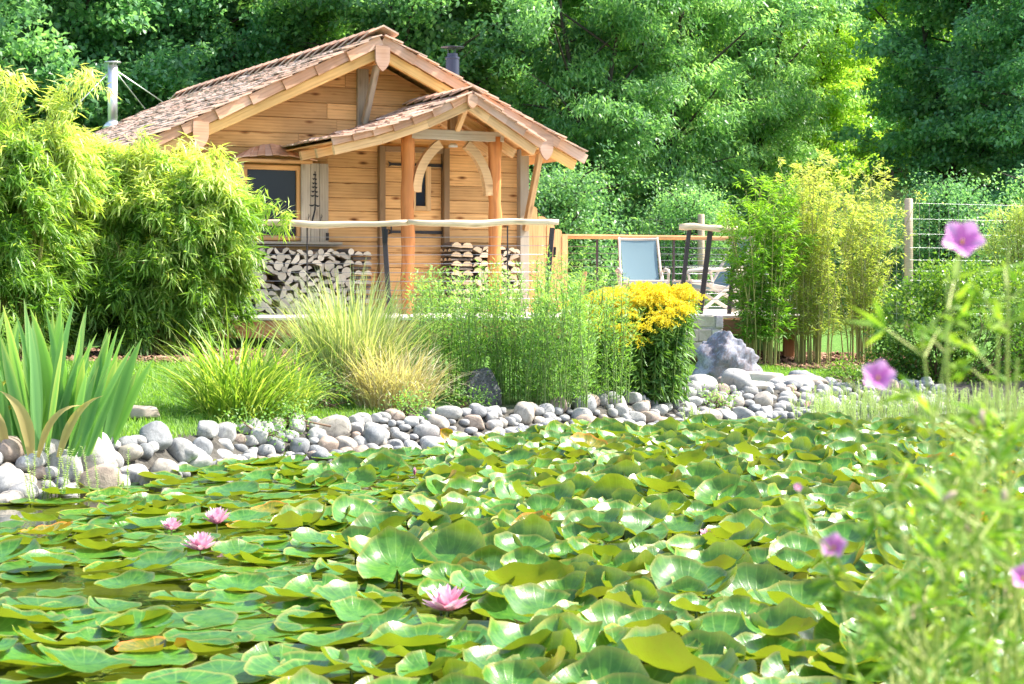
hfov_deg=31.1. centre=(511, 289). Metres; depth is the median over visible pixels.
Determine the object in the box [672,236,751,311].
deck chair
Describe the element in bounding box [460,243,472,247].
firewood log
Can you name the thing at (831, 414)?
water lily
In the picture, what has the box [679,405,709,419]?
marestail
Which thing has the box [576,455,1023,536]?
water lily
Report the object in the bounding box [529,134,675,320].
woodland bush
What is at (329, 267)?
firewood log
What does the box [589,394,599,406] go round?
river stone
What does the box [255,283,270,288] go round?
firewood log
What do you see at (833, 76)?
broadleaf tree
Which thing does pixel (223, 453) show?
river stone
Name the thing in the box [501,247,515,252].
firewood log
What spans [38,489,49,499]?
river stone
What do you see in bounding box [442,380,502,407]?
creeping weed
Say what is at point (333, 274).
firewood log
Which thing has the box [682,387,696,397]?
river stone
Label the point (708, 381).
river stone
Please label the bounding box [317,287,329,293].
firewood log
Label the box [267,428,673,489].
water lily
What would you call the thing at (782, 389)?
river stone
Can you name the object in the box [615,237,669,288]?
deck chair
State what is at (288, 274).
firewood log
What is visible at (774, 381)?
river stone
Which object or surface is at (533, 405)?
river stone
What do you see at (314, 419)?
river stone
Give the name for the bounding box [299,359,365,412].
creeping weed
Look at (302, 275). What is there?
firewood log
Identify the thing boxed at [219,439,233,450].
river stone
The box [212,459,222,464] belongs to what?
river stone
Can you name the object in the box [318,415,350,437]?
river stone
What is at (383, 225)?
cable railing
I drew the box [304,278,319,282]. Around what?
firewood log
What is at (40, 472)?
river stone
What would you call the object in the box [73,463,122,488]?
river stone
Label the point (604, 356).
leafy perennial
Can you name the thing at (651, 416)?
river stone
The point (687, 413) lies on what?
river stone
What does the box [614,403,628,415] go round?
river stone
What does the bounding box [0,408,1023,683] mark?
water
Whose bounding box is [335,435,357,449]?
river stone
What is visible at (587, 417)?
river stone
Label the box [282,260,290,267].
firewood log
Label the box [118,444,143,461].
river stone
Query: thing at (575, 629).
water lily
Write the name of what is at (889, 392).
river stone
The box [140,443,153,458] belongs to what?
river stone
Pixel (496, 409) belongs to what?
river stone
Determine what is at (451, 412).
river stone
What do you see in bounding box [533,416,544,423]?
river stone
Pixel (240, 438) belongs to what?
river stone
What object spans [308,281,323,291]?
firewood log
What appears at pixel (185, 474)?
river stone
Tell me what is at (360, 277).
firewood log
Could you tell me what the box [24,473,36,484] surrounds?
river stone
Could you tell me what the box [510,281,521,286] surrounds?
firewood log
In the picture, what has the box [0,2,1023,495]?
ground
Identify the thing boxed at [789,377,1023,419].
marestail reeds
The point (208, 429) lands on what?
river stone
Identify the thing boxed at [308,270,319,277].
firewood log
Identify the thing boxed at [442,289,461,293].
firewood log
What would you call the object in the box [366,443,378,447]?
river stone
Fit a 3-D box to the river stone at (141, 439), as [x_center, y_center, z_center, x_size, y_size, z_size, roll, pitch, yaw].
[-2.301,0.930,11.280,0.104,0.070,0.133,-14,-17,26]
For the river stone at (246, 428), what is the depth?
12.52 m
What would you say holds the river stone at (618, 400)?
on the ground at (834, 346)
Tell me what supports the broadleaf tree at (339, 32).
on the ground at (834, 346)
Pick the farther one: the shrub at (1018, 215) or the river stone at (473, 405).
the shrub at (1018, 215)
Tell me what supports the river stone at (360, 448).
in the water
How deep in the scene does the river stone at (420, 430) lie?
13.37 m
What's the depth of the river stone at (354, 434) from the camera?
13.01 m
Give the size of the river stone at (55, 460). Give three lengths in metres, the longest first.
0.229 x 0.198 x 0.182 m
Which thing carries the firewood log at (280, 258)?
on the firewood log at (277, 267)
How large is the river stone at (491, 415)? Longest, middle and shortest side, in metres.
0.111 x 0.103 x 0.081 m
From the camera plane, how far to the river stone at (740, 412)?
16.13 m
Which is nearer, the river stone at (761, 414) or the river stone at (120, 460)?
the river stone at (120, 460)
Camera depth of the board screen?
24.23 m
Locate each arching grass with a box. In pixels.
[139,296,352,422]
[206,334,350,417]
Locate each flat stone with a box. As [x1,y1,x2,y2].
[128,405,159,418]
[746,371,783,381]
[752,381,774,389]
[769,376,812,386]
[784,375,828,383]
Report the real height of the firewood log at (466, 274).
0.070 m
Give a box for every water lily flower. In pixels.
[161,517,181,534]
[180,531,219,555]
[202,507,229,532]
[422,583,470,616]
[700,528,714,535]
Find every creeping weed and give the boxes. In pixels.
[214,403,301,450]
[263,387,330,434]
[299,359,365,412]
[378,381,437,419]
[394,368,450,410]
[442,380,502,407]
[694,382,745,410]
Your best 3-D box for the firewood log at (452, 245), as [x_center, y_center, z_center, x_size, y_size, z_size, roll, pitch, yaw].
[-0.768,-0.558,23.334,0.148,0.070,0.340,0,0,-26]
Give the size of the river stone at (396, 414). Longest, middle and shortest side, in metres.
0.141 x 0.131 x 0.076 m
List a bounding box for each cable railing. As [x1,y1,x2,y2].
[250,218,558,313]
[562,234,735,307]
[679,223,806,313]
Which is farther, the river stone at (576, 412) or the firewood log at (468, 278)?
the firewood log at (468, 278)
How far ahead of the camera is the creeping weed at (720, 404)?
16.37 m
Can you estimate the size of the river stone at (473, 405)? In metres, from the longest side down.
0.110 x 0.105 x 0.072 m
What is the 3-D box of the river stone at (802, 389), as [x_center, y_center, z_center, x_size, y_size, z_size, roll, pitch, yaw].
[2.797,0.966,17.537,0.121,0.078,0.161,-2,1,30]
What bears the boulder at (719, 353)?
on the ground at (834, 346)
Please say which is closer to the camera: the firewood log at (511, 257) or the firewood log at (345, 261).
the firewood log at (345, 261)
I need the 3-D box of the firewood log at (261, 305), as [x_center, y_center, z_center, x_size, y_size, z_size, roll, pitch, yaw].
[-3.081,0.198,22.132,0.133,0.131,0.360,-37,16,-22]
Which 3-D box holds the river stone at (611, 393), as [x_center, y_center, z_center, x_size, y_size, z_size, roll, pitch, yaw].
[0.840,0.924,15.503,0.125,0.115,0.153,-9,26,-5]
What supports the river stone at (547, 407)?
on the ground at (834, 346)
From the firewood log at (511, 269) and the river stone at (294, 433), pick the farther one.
the firewood log at (511, 269)
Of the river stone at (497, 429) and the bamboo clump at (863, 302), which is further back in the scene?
the bamboo clump at (863, 302)
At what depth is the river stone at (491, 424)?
13.89 m
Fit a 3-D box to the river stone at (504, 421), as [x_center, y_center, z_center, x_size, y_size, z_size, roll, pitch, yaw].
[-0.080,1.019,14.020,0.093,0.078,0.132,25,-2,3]
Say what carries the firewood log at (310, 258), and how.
on the firewood log at (302, 261)
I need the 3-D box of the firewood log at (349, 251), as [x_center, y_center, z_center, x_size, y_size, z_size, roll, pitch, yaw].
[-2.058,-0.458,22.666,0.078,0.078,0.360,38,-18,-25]
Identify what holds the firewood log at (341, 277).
on the firewood log
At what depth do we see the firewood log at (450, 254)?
23.23 m
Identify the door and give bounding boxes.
[386,152,442,309]
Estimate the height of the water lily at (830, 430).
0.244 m
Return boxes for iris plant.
[0,300,18,409]
[0,300,153,457]
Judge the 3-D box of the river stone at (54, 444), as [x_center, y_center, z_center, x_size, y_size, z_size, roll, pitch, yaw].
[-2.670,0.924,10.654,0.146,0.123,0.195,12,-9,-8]
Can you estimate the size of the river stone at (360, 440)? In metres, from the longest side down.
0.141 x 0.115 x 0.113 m
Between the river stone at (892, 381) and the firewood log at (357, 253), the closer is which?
the river stone at (892, 381)
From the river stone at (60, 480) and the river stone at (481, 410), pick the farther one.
the river stone at (481, 410)
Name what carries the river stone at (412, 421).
on the ground at (834, 346)
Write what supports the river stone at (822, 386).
on the ground at (834, 346)
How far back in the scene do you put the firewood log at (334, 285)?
22.43 m
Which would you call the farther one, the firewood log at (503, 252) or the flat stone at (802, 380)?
the firewood log at (503, 252)
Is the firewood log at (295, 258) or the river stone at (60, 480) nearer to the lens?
the river stone at (60, 480)
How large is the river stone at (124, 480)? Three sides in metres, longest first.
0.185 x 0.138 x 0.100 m
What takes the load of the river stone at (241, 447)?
on the ground at (834, 346)
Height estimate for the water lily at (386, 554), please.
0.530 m
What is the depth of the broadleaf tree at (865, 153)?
46.50 m
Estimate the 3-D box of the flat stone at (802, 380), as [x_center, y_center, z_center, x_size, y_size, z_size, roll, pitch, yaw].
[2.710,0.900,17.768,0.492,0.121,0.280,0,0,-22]
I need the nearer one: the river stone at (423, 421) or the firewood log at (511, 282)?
the river stone at (423, 421)
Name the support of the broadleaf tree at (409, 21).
on the ground at (834, 346)
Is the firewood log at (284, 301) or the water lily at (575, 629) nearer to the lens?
the water lily at (575, 629)
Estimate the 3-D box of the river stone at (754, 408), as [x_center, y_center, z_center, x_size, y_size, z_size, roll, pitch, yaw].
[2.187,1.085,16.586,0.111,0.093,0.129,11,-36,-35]
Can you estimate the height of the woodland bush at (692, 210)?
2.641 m
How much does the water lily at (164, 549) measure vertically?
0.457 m
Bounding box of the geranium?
[756,222,1023,683]
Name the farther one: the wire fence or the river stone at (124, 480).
the wire fence
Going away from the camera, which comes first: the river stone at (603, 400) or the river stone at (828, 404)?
the river stone at (603, 400)
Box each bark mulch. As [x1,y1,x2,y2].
[19,346,306,370]
[688,350,930,370]
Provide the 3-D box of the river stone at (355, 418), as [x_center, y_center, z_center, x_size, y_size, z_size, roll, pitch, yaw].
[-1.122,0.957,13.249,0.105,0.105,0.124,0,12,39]
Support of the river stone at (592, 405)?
on the ground at (834, 346)
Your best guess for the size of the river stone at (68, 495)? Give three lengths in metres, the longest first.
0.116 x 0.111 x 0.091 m
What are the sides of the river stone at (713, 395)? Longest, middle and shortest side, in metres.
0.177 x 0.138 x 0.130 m
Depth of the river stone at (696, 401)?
16.27 m
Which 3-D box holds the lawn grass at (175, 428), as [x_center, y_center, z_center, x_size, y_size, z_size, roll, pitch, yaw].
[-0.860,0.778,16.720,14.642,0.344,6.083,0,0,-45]
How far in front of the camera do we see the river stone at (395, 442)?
13.04 m
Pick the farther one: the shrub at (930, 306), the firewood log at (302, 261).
the firewood log at (302, 261)
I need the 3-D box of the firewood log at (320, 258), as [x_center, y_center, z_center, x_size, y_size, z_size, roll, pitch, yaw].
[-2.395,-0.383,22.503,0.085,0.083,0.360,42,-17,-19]
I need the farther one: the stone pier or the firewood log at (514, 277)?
the firewood log at (514, 277)
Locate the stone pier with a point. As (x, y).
(709, 325)
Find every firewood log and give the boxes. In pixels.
[252,301,265,310]
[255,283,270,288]
[257,289,267,297]
[257,303,274,313]
[258,265,273,273]
[259,274,266,281]
[261,248,273,255]
[261,297,271,304]
[266,284,279,290]
[267,270,279,275]
[268,253,284,261]
[268,272,285,280]
[268,296,280,300]
[269,299,288,306]
[270,247,279,253]
[270,260,282,270]
[270,286,286,297]
[270,306,283,313]
[274,274,292,284]
[275,285,290,290]
[276,248,288,253]
[278,267,287,271]
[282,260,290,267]
[283,304,295,313]
[284,250,295,253]
[284,293,293,301]
[286,268,291,276]
[286,288,298,297]
[288,265,302,270]
[289,253,299,262]
[289,259,305,264]
[289,283,297,289]
[289,298,299,306]
[291,249,303,255]
[291,270,305,277]
[292,279,304,288]
[298,287,310,292]
[299,292,314,300]
[302,250,312,255]
[303,260,321,266]
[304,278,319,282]
[308,255,313,261]
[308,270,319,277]
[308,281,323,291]
[310,249,323,253]
[310,264,323,271]
[313,255,323,260]
[317,273,330,277]
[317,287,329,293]
[319,279,332,283]
[320,260,333,270]
[322,282,338,289]
[324,256,334,261]
[324,268,338,276]
[328,251,339,256]
[334,252,347,260]
[334,260,353,266]
[334,274,345,284]
[335,288,347,297]
[336,248,353,254]
[338,267,349,277]
[344,279,352,286]
[351,251,362,255]
[351,257,371,259]
[351,266,370,269]
[351,270,362,274]
[351,276,371,278]
[352,285,370,288]
[361,251,371,255]
[440,270,461,275]
[441,242,461,247]
[441,251,461,256]
[441,261,461,266]
[441,279,459,284]
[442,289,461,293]
[448,248,472,251]
[448,258,472,260]
[448,276,472,279]
[449,267,472,269]
[456,261,471,266]
[458,270,472,275]
[459,252,472,257]
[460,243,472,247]
[460,280,472,284]
[462,247,482,253]
[464,257,481,261]
[466,279,481,286]
[470,268,482,271]
[471,261,487,266]
[472,270,487,280]
[473,252,487,257]
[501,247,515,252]
[501,251,510,256]
[503,260,514,266]
[504,253,518,260]
[505,275,516,279]
[508,267,520,272]
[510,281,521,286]
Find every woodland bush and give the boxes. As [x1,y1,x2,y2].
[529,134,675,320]
[631,170,753,298]
[751,175,899,308]
[851,162,1020,318]
[940,164,1023,316]
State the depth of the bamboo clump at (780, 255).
20.16 m
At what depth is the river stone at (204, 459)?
11.63 m
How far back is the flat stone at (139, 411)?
12.52 m
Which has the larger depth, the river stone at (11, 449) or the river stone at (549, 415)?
the river stone at (549, 415)
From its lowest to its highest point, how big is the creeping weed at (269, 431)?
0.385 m
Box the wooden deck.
[209,309,813,356]
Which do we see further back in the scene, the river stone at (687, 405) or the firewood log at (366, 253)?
the firewood log at (366, 253)
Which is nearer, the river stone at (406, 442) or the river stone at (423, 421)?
the river stone at (406, 442)
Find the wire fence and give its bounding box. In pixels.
[580,198,1020,334]
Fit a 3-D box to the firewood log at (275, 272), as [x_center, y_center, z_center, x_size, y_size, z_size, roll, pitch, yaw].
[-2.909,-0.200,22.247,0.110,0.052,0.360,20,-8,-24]
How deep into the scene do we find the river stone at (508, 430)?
13.84 m
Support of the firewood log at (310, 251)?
on the firewood log at (310, 258)
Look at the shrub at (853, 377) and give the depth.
18.11 m
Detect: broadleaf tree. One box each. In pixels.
[0,0,129,129]
[0,0,226,137]
[36,0,310,118]
[177,0,367,73]
[246,0,583,103]
[310,2,365,42]
[414,0,618,174]
[454,0,732,278]
[553,0,864,269]
[563,7,747,126]
[665,0,879,241]
[713,0,911,202]
[816,0,952,180]
[821,0,1023,216]
[828,0,975,171]
[930,0,1023,251]
[960,2,1019,103]
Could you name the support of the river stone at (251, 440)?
on the ground at (834, 346)
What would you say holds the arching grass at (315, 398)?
on the ground at (834, 346)
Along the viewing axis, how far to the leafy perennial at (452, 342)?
15.28 m
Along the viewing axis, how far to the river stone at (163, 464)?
11.09 m
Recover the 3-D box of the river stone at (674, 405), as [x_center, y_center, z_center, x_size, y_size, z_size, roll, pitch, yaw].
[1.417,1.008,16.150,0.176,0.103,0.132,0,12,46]
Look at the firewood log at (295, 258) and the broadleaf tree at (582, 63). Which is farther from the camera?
the broadleaf tree at (582, 63)
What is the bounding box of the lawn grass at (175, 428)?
[0,348,1023,438]
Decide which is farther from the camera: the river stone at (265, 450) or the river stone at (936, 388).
the river stone at (936, 388)
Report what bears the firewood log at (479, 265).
on the firewood log
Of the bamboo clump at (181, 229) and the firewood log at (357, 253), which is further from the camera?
the firewood log at (357, 253)
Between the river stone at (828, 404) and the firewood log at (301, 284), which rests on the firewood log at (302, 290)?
the firewood log at (301, 284)
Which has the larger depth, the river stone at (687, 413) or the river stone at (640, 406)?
the river stone at (687, 413)
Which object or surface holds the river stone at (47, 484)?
on the ground at (834, 346)
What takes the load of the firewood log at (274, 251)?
on the firewood log at (280, 258)
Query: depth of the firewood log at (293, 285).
22.21 m
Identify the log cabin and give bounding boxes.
[67,25,587,313]
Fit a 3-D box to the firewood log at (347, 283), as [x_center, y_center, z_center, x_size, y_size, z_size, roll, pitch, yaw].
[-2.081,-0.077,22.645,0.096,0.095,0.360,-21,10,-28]
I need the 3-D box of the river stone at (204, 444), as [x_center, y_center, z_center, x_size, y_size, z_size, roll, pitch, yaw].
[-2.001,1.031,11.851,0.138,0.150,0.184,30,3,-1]
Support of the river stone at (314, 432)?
on the ground at (834, 346)
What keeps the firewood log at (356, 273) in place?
on the firewood log
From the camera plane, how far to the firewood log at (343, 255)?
22.49 m
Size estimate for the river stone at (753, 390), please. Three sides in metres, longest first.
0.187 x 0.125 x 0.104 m
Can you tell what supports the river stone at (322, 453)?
in the water
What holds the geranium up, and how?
on the ground at (834, 346)
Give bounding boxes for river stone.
[0,436,24,461]
[0,452,3,464]
[0,462,15,467]
[0,467,23,492]
[0,490,24,498]
[0,493,13,504]
[7,481,39,498]
[15,455,33,471]
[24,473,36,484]
[26,450,47,468]
[28,466,45,478]
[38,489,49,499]
[41,480,55,487]
[42,438,59,457]
[44,466,59,478]
[46,450,83,481]
[54,477,69,487]
[57,484,77,496]
[66,432,116,471]
[69,482,79,488]
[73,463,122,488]
[107,457,117,466]
[113,440,120,450]
[115,451,123,467]
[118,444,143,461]
[119,436,137,445]
[119,464,147,482]
[123,475,130,485]
[132,435,146,444]
[133,473,157,485]
[139,421,172,450]
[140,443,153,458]
[148,442,158,451]
[149,458,178,474]
[167,437,192,462]
[181,472,190,476]
[184,444,198,459]
[188,447,212,466]
[192,437,212,455]
[196,420,218,438]
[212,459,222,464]
[217,423,235,441]
[217,449,233,458]
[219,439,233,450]
[227,454,249,464]
[234,444,247,451]
[235,434,245,443]
[237,423,252,434]
[241,453,257,464]
[243,449,256,456]
[244,435,258,446]
[247,418,260,426]
[249,426,267,444]
[258,444,275,456]
[261,421,274,432]
[266,437,284,452]
[267,453,280,456]
[271,430,285,439]
[272,417,285,425]
[284,430,298,437]
[289,418,305,432]
[289,437,309,453]
[292,452,308,459]
[306,416,318,424]
[306,451,315,457]
[308,427,325,437]
[308,446,327,451]
[310,449,328,459]
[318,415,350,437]
[318,436,338,451]
[330,449,341,455]
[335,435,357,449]
[339,447,352,450]
[348,414,364,425]
[351,422,363,435]
[351,431,361,438]
[353,445,367,451]
[354,435,367,445]
[356,412,371,422]
[363,425,384,445]
[364,422,389,439]
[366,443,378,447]
[377,412,390,419]
[379,444,392,448]
[384,408,404,420]
[387,439,403,446]
[391,431,409,442]
[403,416,418,426]
[403,440,417,446]
[405,443,420,448]
[413,424,439,437]
[419,407,434,416]
[419,419,430,423]
[419,436,435,444]
[422,437,444,448]
[428,414,449,429]
[435,406,461,419]
[463,415,484,429]
[469,403,479,407]
[470,405,486,417]
[473,432,483,436]
[484,411,497,420]
[486,420,502,429]
[489,406,502,417]
[491,427,504,431]
[497,417,507,427]
[505,428,517,432]
[514,401,533,423]
[515,425,528,431]
[528,402,535,412]
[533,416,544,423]
[538,403,554,415]
[542,412,555,419]
[550,397,566,411]
[571,408,592,418]
[573,394,596,413]
[575,414,596,424]
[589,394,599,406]
[598,394,608,405]
[607,391,615,397]
[609,395,626,406]
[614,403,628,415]
[623,392,641,404]
[629,411,645,421]
[632,402,648,411]
[634,421,645,425]
[640,411,660,423]
[642,400,650,409]
[651,404,668,415]
[661,402,672,410]
[666,400,679,408]
[676,407,688,411]
[680,402,696,409]
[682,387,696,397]
[684,409,701,416]
[686,374,717,390]
[688,381,702,396]
[688,396,702,406]
[701,409,722,418]
[706,392,723,403]
[717,383,729,394]
[718,409,736,419]
[720,368,752,390]
[726,395,744,406]
[729,385,736,393]
[732,406,754,418]
[741,386,757,395]
[748,404,760,412]
[753,391,772,406]
[755,412,766,417]
[759,406,772,413]
[762,385,773,393]
[770,379,784,383]
[777,396,791,402]
[779,387,790,392]
[779,391,796,404]
[783,380,801,389]
[785,385,796,390]
[786,401,793,411]
[788,370,813,374]
[795,399,805,406]
[797,392,816,402]
[799,386,810,392]
[811,396,841,411]
[816,383,830,392]
[824,377,836,386]
[832,386,842,395]
[862,386,875,391]
[885,390,898,400]
[889,379,898,389]
[898,379,912,390]
[929,384,945,392]
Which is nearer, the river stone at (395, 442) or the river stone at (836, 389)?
the river stone at (395, 442)
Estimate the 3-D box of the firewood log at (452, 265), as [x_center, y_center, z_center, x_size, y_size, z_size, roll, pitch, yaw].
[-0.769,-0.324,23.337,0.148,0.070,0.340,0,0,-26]
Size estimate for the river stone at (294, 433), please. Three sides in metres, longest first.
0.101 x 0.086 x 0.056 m
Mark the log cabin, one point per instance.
(380, 123)
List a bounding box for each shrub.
[817,353,877,390]
[855,252,1023,383]
[972,198,1023,363]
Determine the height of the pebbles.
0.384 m
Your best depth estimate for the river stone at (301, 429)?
12.82 m
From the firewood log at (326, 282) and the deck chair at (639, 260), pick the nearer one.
the firewood log at (326, 282)
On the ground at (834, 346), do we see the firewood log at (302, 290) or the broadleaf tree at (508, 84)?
the broadleaf tree at (508, 84)
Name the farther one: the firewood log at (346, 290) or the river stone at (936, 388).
the firewood log at (346, 290)
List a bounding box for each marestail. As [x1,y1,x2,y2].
[23,447,74,504]
[61,447,90,497]
[92,448,129,502]
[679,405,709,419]
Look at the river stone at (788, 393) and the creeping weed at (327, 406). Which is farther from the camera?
the river stone at (788, 393)
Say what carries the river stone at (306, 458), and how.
in the water
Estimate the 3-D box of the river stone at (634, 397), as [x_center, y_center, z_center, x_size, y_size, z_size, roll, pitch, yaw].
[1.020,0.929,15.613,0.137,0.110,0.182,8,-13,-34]
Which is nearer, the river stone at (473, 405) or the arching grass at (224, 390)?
the arching grass at (224, 390)
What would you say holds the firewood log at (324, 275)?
on the firewood log
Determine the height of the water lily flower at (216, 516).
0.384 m
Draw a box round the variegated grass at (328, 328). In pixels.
[236,257,459,405]
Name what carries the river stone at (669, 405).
on the ground at (834, 346)
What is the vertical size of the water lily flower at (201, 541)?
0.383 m
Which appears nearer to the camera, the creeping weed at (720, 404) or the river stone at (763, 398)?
the creeping weed at (720, 404)
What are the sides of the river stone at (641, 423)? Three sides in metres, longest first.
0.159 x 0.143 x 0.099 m
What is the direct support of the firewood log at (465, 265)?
on the firewood log at (464, 268)
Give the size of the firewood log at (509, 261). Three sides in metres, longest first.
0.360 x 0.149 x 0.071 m
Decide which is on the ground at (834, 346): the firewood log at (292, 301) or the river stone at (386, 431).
the river stone at (386, 431)
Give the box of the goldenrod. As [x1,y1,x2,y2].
[557,281,710,406]
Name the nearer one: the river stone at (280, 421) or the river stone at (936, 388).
the river stone at (280, 421)
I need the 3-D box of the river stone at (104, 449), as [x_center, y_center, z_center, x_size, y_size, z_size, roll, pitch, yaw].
[-2.470,0.963,10.734,0.264,0.242,0.301,-8,11,17]
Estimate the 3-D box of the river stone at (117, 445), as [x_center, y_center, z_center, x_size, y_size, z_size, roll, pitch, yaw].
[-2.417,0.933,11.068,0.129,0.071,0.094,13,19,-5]
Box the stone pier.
[684,315,722,356]
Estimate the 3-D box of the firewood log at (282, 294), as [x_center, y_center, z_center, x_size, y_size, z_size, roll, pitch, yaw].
[-2.825,0.045,22.266,0.067,0.152,0.360,19,-9,-26]
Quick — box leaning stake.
[579,271,586,294]
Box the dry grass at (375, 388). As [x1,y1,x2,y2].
[319,320,479,411]
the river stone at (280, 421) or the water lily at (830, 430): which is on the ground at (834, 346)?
the river stone at (280, 421)
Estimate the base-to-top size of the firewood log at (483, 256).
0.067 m
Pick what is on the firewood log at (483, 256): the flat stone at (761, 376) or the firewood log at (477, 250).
the firewood log at (477, 250)
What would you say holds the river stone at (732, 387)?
on the ground at (834, 346)
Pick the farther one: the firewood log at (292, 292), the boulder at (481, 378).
the firewood log at (292, 292)
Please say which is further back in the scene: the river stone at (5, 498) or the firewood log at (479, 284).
the firewood log at (479, 284)
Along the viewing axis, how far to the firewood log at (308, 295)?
22.28 m
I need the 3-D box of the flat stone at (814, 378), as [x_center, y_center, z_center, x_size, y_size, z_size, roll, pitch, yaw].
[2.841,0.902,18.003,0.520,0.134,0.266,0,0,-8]
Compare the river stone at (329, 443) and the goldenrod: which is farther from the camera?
the goldenrod
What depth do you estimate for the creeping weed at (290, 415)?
12.88 m
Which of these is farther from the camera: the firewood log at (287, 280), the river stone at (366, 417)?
the firewood log at (287, 280)
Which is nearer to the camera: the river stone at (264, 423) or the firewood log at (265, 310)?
the river stone at (264, 423)
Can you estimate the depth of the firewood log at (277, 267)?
22.09 m
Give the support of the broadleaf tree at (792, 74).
on the ground at (834, 346)
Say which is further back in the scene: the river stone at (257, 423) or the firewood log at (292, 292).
the firewood log at (292, 292)
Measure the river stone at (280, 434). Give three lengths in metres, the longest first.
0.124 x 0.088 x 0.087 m
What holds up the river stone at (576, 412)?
on the ground at (834, 346)
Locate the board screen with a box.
[529,207,567,311]
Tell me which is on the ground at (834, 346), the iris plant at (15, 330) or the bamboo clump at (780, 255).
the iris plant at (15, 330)
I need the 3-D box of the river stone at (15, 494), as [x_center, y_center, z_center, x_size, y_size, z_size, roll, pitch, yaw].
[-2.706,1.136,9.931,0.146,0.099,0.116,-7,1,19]
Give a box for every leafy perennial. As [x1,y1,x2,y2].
[388,265,487,398]
[450,256,563,403]
[501,244,608,407]
[565,265,646,402]
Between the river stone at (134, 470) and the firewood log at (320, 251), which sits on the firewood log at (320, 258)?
the firewood log at (320, 251)
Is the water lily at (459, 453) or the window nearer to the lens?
the water lily at (459, 453)
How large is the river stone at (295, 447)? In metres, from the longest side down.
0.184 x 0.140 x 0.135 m
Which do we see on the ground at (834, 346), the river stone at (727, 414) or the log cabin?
the river stone at (727, 414)
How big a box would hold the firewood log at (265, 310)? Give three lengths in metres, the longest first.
0.360 x 0.160 x 0.075 m
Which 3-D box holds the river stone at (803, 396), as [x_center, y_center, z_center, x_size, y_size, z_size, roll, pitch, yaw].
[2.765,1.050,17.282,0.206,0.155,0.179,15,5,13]
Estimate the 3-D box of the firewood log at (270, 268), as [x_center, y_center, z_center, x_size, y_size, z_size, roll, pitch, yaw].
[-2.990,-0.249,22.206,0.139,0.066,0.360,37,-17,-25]
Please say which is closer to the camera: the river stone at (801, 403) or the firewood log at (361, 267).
the river stone at (801, 403)
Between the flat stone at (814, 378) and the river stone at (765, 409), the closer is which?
the river stone at (765, 409)
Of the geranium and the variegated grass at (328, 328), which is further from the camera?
the variegated grass at (328, 328)
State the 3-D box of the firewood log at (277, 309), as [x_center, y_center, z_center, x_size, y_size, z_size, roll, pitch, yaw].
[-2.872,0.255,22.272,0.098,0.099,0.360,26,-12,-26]
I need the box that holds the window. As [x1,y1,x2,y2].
[244,164,342,244]
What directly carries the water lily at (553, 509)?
on the water
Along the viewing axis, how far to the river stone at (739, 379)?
16.93 m
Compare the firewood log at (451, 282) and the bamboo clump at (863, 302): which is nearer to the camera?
the bamboo clump at (863, 302)
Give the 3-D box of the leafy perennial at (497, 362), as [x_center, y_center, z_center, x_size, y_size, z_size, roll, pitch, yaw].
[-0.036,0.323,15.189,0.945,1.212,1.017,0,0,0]
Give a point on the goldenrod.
(663, 328)
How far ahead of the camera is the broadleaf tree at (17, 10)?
33.83 m
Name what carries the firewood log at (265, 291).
on the firewood log at (269, 301)
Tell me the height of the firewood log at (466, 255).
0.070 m
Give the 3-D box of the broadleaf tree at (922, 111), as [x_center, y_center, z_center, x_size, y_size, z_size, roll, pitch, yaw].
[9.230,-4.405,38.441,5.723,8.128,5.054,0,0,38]
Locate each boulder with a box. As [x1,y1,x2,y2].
[463,367,501,405]
[692,330,762,379]
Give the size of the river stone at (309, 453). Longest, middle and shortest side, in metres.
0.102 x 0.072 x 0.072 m
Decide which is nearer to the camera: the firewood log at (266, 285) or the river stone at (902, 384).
the river stone at (902, 384)
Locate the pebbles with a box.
[234,370,951,457]
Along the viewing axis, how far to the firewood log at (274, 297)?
22.09 m
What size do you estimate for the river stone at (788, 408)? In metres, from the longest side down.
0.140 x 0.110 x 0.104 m
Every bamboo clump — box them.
[0,63,121,359]
[44,123,298,355]
[713,169,820,366]
[754,149,870,364]
[789,149,927,361]
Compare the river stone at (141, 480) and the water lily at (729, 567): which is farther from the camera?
the river stone at (141, 480)
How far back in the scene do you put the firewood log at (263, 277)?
21.98 m
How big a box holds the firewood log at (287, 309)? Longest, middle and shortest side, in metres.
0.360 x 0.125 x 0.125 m
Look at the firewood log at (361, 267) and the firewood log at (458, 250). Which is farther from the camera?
the firewood log at (458, 250)
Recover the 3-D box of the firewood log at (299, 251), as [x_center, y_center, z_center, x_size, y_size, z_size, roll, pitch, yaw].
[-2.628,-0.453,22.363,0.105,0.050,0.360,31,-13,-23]
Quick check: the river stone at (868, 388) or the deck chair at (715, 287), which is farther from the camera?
the deck chair at (715, 287)
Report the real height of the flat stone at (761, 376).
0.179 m
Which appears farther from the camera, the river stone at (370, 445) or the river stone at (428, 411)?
the river stone at (428, 411)
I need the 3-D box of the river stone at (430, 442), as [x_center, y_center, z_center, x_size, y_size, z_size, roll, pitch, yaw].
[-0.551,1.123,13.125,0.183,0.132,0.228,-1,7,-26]
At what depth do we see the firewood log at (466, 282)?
23.25 m
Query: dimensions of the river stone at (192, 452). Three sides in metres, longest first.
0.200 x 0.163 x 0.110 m
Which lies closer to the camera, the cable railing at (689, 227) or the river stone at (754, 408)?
the river stone at (754, 408)
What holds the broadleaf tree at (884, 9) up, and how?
on the ground at (834, 346)
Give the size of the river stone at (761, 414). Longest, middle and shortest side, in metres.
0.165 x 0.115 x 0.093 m
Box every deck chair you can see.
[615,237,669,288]
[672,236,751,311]
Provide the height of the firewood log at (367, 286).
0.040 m
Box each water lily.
[0,452,405,512]
[0,496,380,582]
[0,519,484,683]
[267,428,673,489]
[271,545,1023,683]
[323,470,764,553]
[479,413,902,481]
[494,508,1023,654]
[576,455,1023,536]
[719,411,1017,427]
[745,412,1023,468]

